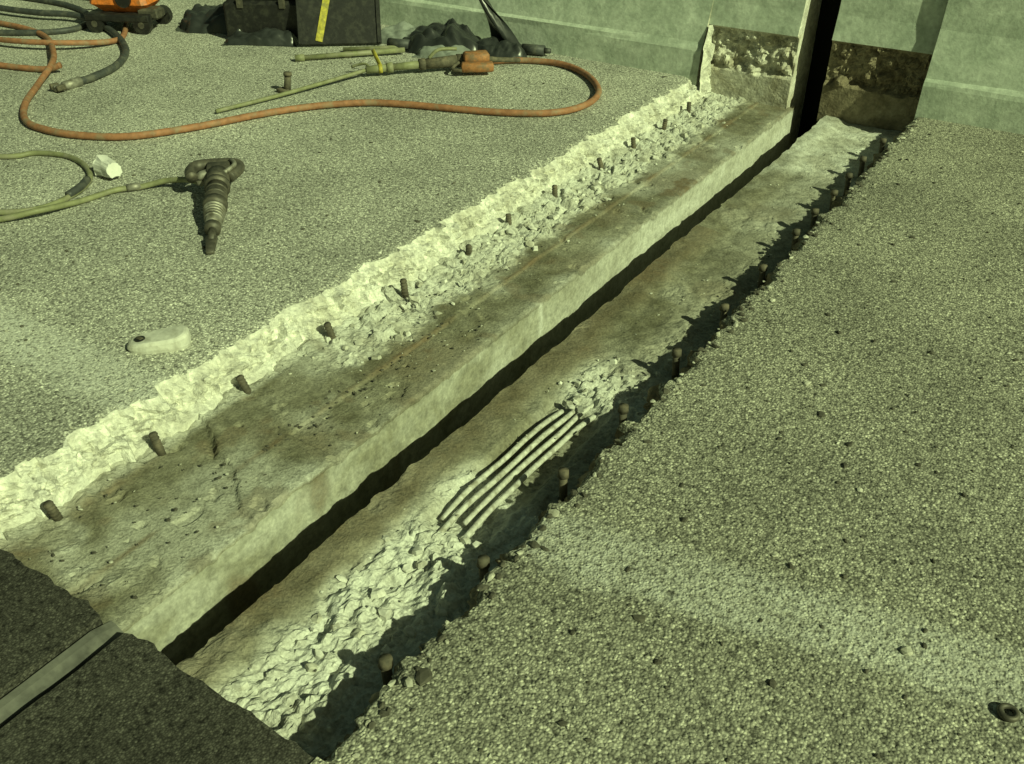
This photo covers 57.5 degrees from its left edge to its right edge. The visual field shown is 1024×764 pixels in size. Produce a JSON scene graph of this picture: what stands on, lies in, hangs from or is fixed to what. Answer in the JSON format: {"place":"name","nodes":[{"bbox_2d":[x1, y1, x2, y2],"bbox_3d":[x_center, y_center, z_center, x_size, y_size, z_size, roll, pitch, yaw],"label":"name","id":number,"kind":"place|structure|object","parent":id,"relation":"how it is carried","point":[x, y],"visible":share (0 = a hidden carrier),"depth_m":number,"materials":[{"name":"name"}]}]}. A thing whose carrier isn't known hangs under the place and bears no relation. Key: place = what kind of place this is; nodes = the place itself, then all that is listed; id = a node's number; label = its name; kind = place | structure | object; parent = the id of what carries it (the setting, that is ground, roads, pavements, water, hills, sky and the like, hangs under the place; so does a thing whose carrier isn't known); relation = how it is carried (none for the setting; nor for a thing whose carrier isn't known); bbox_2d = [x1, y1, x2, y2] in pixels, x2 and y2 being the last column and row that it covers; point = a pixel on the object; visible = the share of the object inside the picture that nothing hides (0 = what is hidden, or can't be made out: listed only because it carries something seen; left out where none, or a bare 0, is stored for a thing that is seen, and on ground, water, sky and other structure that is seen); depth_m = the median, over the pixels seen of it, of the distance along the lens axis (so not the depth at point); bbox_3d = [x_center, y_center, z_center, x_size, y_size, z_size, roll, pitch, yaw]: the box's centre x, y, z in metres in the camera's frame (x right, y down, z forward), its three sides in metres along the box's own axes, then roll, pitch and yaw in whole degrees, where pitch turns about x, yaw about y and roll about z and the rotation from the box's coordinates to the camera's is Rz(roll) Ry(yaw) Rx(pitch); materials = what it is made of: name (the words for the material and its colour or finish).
{"place":"outdoors","nodes":[
{"label":"outdoors","id":0,"kind":"place"},
{"bbox_2d":[0,549,102,698],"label":"old asphalt strip","id":1,"kind":"object","parent":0,"point":[44,619],"visible":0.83,"depth_m":2.08,"materials":[{"name":"black asphalt"}]},
{"bbox_2d":[0,621,123,728],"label":"expansion joint seal","id":2,"kind":"object","parent":1,"relation":"attached to","point":[55,671],"visible":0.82,"depth_m":1.99,"materials":[{"name":"rubber"}]},
{"bbox_2d":[0,633,314,763],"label":"old asphalt strip","id":3,"kind":"object","parent":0,"point":[125,698],"visible":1,"depth_m":1.86,"materials":[{"name":"black asphalt"}]},
{"bbox_2d":[0,0,671,445],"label":"road surface","id":4,"kind":"object","parent":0,"point":[146,86],"visible":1,"depth_m":4.33,"materials":[{"name":"grey asphalt"}]},
{"bbox_2d":[0,0,129,91],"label":"black air hose","id":5,"kind":"object","parent":4,"relation":"on","point":[78,81],"visible":0.86,"depth_m":6.34,"materials":[{"name":"rubber"}]},
{"bbox_2d":[0,150,202,221],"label":"olive air hose","id":6,"kind":"object","parent":4,"relation":"on","point":[83,184],"visible":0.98,"depth_m":4.06,"materials":[{"name":"rubber"}]},
{"bbox_2d":[93,155,122,177],"bbox_3d":[-1.815,-0.960,4.213,0.126,0.107,0.102,29,44,36],"label":"crushed paper cup","id":7,"kind":"object","parent":4,"relation":"on","point":[105,166],"visible":1,"depth_m":4.18,"materials":[{"name":"white paper"}]},
{"bbox_2d":[84,0,172,34],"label":"orange portable compressor","id":8,"kind":"object","parent":4,"relation":"on","point":[140,15],"visible":1,"depth_m":6.35,"materials":[{"name":"paint"}]},
{"bbox_2d":[127,325,190,353],"bbox_3d":[-1.143,-0.138,3.019,0.200,0.051,0.098,-9,35,-13],"label":"plastic wedge block","id":9,"kind":"object","parent":4,"relation":"on","point":[171,338],"depth_m":3.00,"materials":[{"name":"plastic"}]},
{"bbox_2d":[184,158,244,253],"bbox_3d":[-1.276,-0.740,3.824,0.249,0.145,0.702,-1,34,-1],"label":"pneumatic chipping hammer","id":10,"kind":"object","parent":4,"relation":"on","point":[219,175],"visible":1,"depth_m":3.89,"materials":[{"name":"metal"}]},
{"bbox_2d":[176,1,297,46],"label":"black tarpaulin","id":11,"kind":"object","parent":4,"relation":"on","point":[199,18],"visible":0.75,"depth_m":6.37,"materials":[{"name":"black plastic"}]},
{"bbox_2d":[223,0,297,36],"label":"tool case","id":12,"kind":"object","parent":4,"relation":"on","point":[248,16],"visible":0.78,"depth_m":6.14,"materials":[{"name":"black plastic"}]},
{"bbox_2d":[276,71,291,92],"bbox_3d":[-1.281,-1.690,5.267,0.084,0.117,0.069,20,39,27],"label":"steel drift pin","id":13,"kind":"object","parent":4,"relation":"on","point":[287,75],"visible":0.81,"depth_m":5.25,"materials":[{"name":"grey metal"}]},
{"bbox_2d":[0,20,601,140],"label":"orange air hose","id":14,"kind":"object","parent":4,"relation":"on","point":[52,65],"visible":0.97,"depth_m":5.01,"materials":[{"name":"rubber"}]},
{"bbox_2d":[295,0,381,45],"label":"folding barrier board","id":15,"kind":"object","parent":4,"relation":"on","point":[338,22],"visible":1,"depth_m":6.08,"materials":[{"name":"black plastic"}]},
{"bbox_2d":[295,45,404,61],"bbox_3d":[-0.925,-2.115,5.958,0.911,0.048,0.185,-8,35,-12],"label":"steel lance tube","id":16,"kind":"object","parent":4,"relation":"on","point":[349,52],"visible":0.92,"depth_m":5.88,"materials":[{"name":"beige metal"}]},
{"bbox_2d":[215,47,520,112],"bbox_3d":[-0.806,-1.825,5.426,1.912,0.145,0.426,-15,37,-21],"label":"pneumatic lance tool","id":17,"kind":"object","parent":4,"relation":"on","point":[473,61],"visible":1,"depth_m":5.53,"materials":[{"name":"metal"}]},
{"bbox_2d":[0,74,794,665],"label":"excavated joint recess","id":18,"kind":"object","parent":4,"relation":"in","point":[284,518],"visible":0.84,"depth_m":3.06,"materials":[{"name":"concrete"}]},
{"bbox_2d":[43,102,691,521],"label":"rebar stubs","id":19,"kind":"object","parent":18,"relation":"on","point":[49,506],"visible":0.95,"depth_m":3.23,"materials":[{"name":"metal"}]},
{"bbox_2d":[381,0,526,57],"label":"crumpled plastic bag","id":20,"kind":"object","parent":4,"relation":"on","point":[428,40],"visible":0.84,"depth_m":5.90,"materials":[{"name":"black plastic"}]},
{"bbox_2d":[387,38,550,55],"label":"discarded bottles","id":21,"kind":"object","parent":4,"relation":"on","point":[535,49],"visible":0.88,"depth_m":5.91,"materials":[{"name":"grey plastic"}]},
{"bbox_2d":[311,122,1023,763],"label":"road surface","id":22,"kind":"object","parent":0,"point":[715,702],"visible":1,"depth_m":2.25,"materials":[{"name":"grey asphalt"}]},
{"bbox_2d":[0,44,1023,762],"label":"loose gravel","id":23,"kind":"structure","parent":22,"relation":"on","point":[424,676],"depth_m":2.52,"materials":[{"name":"grey gravel"}]},
{"bbox_2d":[176,115,947,763],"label":"excavated joint recess","id":24,"kind":"object","parent":22,"relation":"in","point":[718,257],"visible":0.94,"depth_m":2.58,"materials":[{"name":"concrete"}]},
{"bbox_2d":[29,100,875,754],"bbox_3d":[0.365,-0.455,3.738,1.128,0.071,4.508,20,39,27],"label":"concrete rubble","id":25,"kind":"object","parent":24,"relation":"on","point":[407,568],"visible":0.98,"depth_m":3.11,"materials":[{"name":"grey concrete"}]},
{"bbox_2d":[438,403,595,537],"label":"exposed reinforcement bars","id":26,"kind":"object","parent":24,"relation":"on","point":[475,512],"visible":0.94,"depth_m":2.73,"materials":[{"name":"grey metal"}]},
{"bbox_2d":[378,138,886,684],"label":"anchor bolts","id":27,"kind":"object","parent":24,"relation":"on","point":[384,662],"visible":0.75,"depth_m":3.04,"materials":[{"name":"metal"}]},
{"bbox_2d":[997,703,1019,722],"bbox_3d":[0.993,0.661,1.867,0.044,0.014,0.044,20,39,27],"label":"steel ring","id":28,"kind":"object","parent":22,"relation":"on","point":[1013,709],"visible":1,"depth_m":1.86,"materials":[{"name":"silver metal"}]},
{"label":"bearing shelf","id":29,"kind":"object","parent":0,"visible":0},
{"bbox_2d":[379,0,821,149],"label":"concrete barrier","id":30,"kind":"object","parent":29,"relation":"on","point":[760,51],"visible":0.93,"depth_m":5.54,"materials":[{"name":"grey concrete"}]},
{"bbox_2d":[798,0,840,137],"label":"barrier gap filler","id":31,"kind":"object","parent":30,"relation":"attached to","point":[828,15],"visible":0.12,"depth_m":5.50,"materials":[{"name":"rubber"}]},
{"bbox_2d":[817,0,1023,134],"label":"concrete barrier","id":32,"kind":"object","parent":29,"relation":"on","point":[898,65],"visible":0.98,"depth_m":4.87,"materials":[{"name":"grey concrete"}]}
]}

